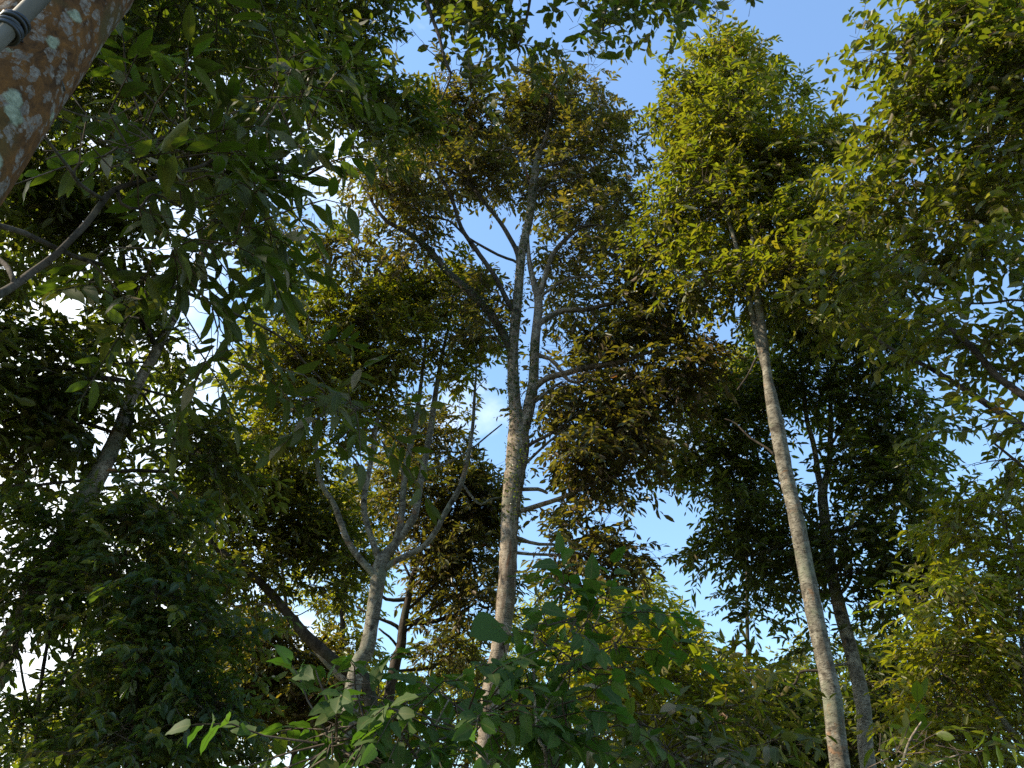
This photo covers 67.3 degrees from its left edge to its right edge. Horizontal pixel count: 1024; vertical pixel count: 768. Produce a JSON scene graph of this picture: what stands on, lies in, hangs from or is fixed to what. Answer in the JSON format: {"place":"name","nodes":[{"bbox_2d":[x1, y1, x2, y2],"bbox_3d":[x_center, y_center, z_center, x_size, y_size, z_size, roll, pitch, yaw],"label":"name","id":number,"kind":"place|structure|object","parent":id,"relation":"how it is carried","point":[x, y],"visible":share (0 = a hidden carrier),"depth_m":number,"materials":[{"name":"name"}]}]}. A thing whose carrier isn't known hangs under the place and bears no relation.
{"place":"outdoors","nodes":[
{"label":"outdoors","id":0,"kind":"place"},
{"bbox_2d":[0,0,1023,767],"label":"sky","id":1,"kind":"structure","parent":0,"point":[809,30],"materials":[{"name":"blue"}]},
{"bbox_3d":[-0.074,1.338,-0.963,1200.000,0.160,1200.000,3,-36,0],"label":"ground","id":2,"kind":"structure","parent":0,"visible":0},
{"bbox_2d":[0,0,50,51],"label":"support pole","id":3,"kind":"object","parent":2,"relation":"on","point":[30,10],"visible":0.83,"depth_m":1.30,"materials":[{"name":"grey metal"}]},
{"bbox_2d":[0,9,64,90],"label":"tie cord","id":4,"kind":"object","parent":3,"relation":"attached to","point":[23,31],"visible":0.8,"depth_m":1.27,"materials":[{"name":"black rubber"}]},
{"bbox_2d":[0,462,166,767],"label":"tree","id":5,"kind":"object","parent":2,"relation":"on","point":[29,522],"visible":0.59,"depth_m":6.03,"materials":[{"name":"green plant"}]},
{"bbox_2d":[0,525,274,767],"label":"background tree","id":6,"kind":"object","parent":2,"relation":"on","point":[23,736],"depth_m":17.70,"materials":[{"name":"green plant"}]},
{"bbox_2d":[0,458,302,767],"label":"tree","id":7,"kind":"object","parent":2,"relation":"on","point":[177,663],"visible":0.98,"depth_m":5.66,"materials":[{"name":"green plant"}]},
{"bbox_2d":[0,0,444,526],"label":"lichen tree","id":8,"kind":"object","parent":2,"relation":"on","point":[67,40],"visible":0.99,"depth_m":3.68,"materials":[{"name":"green plant"}]},
{"bbox_2d":[0,0,462,688],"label":"bent dark tree","id":9,"kind":"object","parent":2,"relation":"on","point":[46,426],"visible":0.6,"depth_m":7.54,"materials":[{"name":"green plant"}]},
{"bbox_2d":[138,420,389,735],"bbox_3d":[-4.176,4.846,12.606,5.182,10.024,3.073,3,-36,0],"label":"crooked tree","id":10,"kind":"object","parent":2,"relation":"on","point":[305,531],"visible":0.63,"depth_m":13.92,"materials":[{"name":"green plant"}]},
{"bbox_2d":[189,554,380,767],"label":"slim tree","id":11,"kind":"object","parent":2,"relation":"on","point":[287,692],"visible":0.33,"depth_m":14.14,"materials":[{"name":"green plant"}]},
{"bbox_2d":[270,446,439,692],"bbox_3d":[-4.124,6.776,17.833,4.216,12.955,3.373,3,-36,0],"label":"young tree","id":12,"kind":"object","parent":2,"relation":"on","point":[320,606],"visible":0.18,"depth_m":19.00,"materials":[{"name":"green plant"}]},
{"bbox_2d":[189,234,527,760],"bbox_3d":[-2.972,2.650,12.761,6.197,13.834,3.180,11,-36,-11],"label":"many stemmed tree","id":13,"kind":"object","parent":2,"relation":"on","point":[386,311],"visible":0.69,"depth_m":14.35,"materials":[{"name":"green plant"}]},
{"bbox_2d":[165,633,564,767],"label":"undergrowth shrub","id":14,"kind":"object","parent":2,"relation":"on","point":[380,750],"visible":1,"depth_m":3.22,"materials":[{"name":"green plant"}]},
{"bbox_2d":[338,381,534,722],"bbox_3d":[-1.807,5.541,15.478,4.667,12.424,3.589,3,-36,0],"label":"spreading tree","id":15,"kind":"object","parent":2,"relation":"on","point":[449,555],"visible":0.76,"depth_m":16.44,"materials":[{"name":"green plant"}]},
{"bbox_2d":[307,590,631,767],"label":"background tree","id":16,"kind":"object","parent":2,"relation":"on","point":[541,670],"visible":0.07,"depth_m":21.71,"materials":[{"name":"green plant"}]},
{"bbox_2d":[273,36,753,764],"bbox_3d":[-0.358,-0.081,13.609,9.002,19.487,3.503,3,-36,0],"label":"forked durian tree","id":17,"kind":"object","parent":2,"relation":"on","point":[535,142],"visible":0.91,"depth_m":14.23,"materials":[{"name":"green plant"}]},
{"bbox_2d":[405,230,510,352],"bbox_3d":[-1.032,-1.800,14.684,2.327,2.722,0.259,7,-36,-5],"label":"climbing creeper","id":18,"kind":"object","parent":17,"relation":"attached to","point":[482,304],"visible":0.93,"depth_m":14.69,"materials":[{"name":"green plant"}]},
{"bbox_2d":[498,377,531,528],"bbox_3d":[0.075,1.100,12.775,0.516,2.927,0.466,3,-36,0],"label":"climbing creeper","id":19,"kind":"object","parent":17,"relation":"attached to","point":[515,395],"visible":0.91,"depth_m":12.51,"materials":[{"name":"green plant"}]},
{"bbox_2d":[505,178,538,390],"bbox_3d":[0.209,-2.104,15.046,0.528,5.612,0.288,3,-36,0],"label":"climbing creeper","id":20,"kind":"object","parent":17,"relation":"attached to","point":[518,320],"visible":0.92,"depth_m":14.74,"materials":[{"name":"green plant"}]},
{"bbox_2d":[521,339,541,450],"bbox_3d":[0.288,0.202,13.387,0.442,2.339,0.287,3,-36,0],"label":"climbing creeper","id":21,"kind":"object","parent":17,"relation":"attached to","point":[534,380],"visible":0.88,"depth_m":13.51,"materials":[{"name":"green plant"}]},
{"bbox_2d":[340,0,762,132],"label":"overhanging tree","id":22,"kind":"object","parent":2,"relation":"on","point":[480,16],"visible":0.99,"depth_m":9.00,"materials":[{"name":"green plant"}]},
{"bbox_2d":[387,530,724,767],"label":"undergrowth shrub","id":23,"kind":"object","parent":2,"relation":"on","point":[547,740],"visible":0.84,"depth_m":3.97,"materials":[{"name":"green plant"}]},
{"bbox_2d":[502,576,814,767],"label":"branching tree","id":24,"kind":"object","parent":2,"relation":"on","point":[697,697],"visible":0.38,"depth_m":7.00,"materials":[{"name":"green plant"}]},
{"bbox_2d":[605,567,727,762],"bbox_3d":[4.250,10.689,21.496,4.574,11.640,4.034,3,-36,0],"label":"background tree","id":25,"kind":"object","parent":2,"relation":"on","point":[659,595],"visible":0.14,"depth_m":23.35,"materials":[{"name":"green plant"}]},
{"bbox_2d":[514,667,820,767],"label":"undergrowth shrub","id":26,"kind":"object","parent":2,"relation":"on","point":[694,733],"visible":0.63,"depth_m":5.31,"materials":[{"name":"green plant"}]},
{"bbox_2d":[638,607,837,767],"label":"sprawling sapling","id":27,"kind":"object","parent":2,"relation":"on","point":[770,725],"visible":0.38,"depth_m":7.58,"materials":[{"name":"green plant"}]},
{"bbox_2d":[704,321,798,718],"bbox_3d":[6.950,5.533,19.432,3.252,17.833,3.454,-15,-40,24],"label":"background tree","id":28,"kind":"object","parent":2,"relation":"on","point":[743,377],"visible":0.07,"depth_m":23.04,"materials":[{"name":"green plant"}]},
{"bbox_2d":[609,0,936,767],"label":"straight durian tree","id":29,"kind":"object","parent":2,"relation":"on","point":[723,132],"visible":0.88,"depth_m":13.36,"materials":[{"name":"green plant"}]},
{"bbox_2d":[704,622,852,744],"bbox_3d":[7.080,11.229,20.177,5.123,9.482,3.424,-10,-38,17],"label":"background tree","id":30,"kind":"object","parent":2,"relation":"on","point":[806,665],"visible":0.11,"depth_m":21.40,"materials":[{"name":"green plant"}]},
{"bbox_2d":[569,658,1023,767],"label":"background tree","id":31,"kind":"object","parent":2,"relation":"on","point":[980,703],"depth_m":22.90,"materials":[{"name":"green plant"}]},
{"bbox_2d":[633,259,1000,767],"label":"leaning durian tree","id":32,"kind":"object","parent":2,"relation":"on","point":[901,469],"visible":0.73,"depth_m":12.95,"materials":[{"name":"green plant"}]},
{"bbox_2d":[713,604,990,767],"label":"shaded tree","id":33,"kind":"object","parent":2,"relation":"on","point":[871,666],"visible":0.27,"depth_m":14.39,"materials":[{"name":"green plant"}]},
{"bbox_2d":[771,0,1023,560],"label":"reaching tree","id":34,"kind":"object","parent":2,"relation":"on","point":[974,53],"visible":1,"depth_m":9.12,"materials":[{"name":"green plant"}]},
{"bbox_2d":[851,429,1023,767],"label":"golden tree","id":35,"kind":"object","parent":2,"relation":"on","point":[985,651],"visible":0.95,"depth_m":7.20,"materials":[{"name":"green plant"}]},
{"bbox_2d":[864,678,1023,767],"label":"undergrowth shrub","id":36,"kind":"object","parent":2,"relation":"on","point":[918,692],"visible":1,"depth_m":5.38,"materials":[{"name":"green plant"}]}
]}

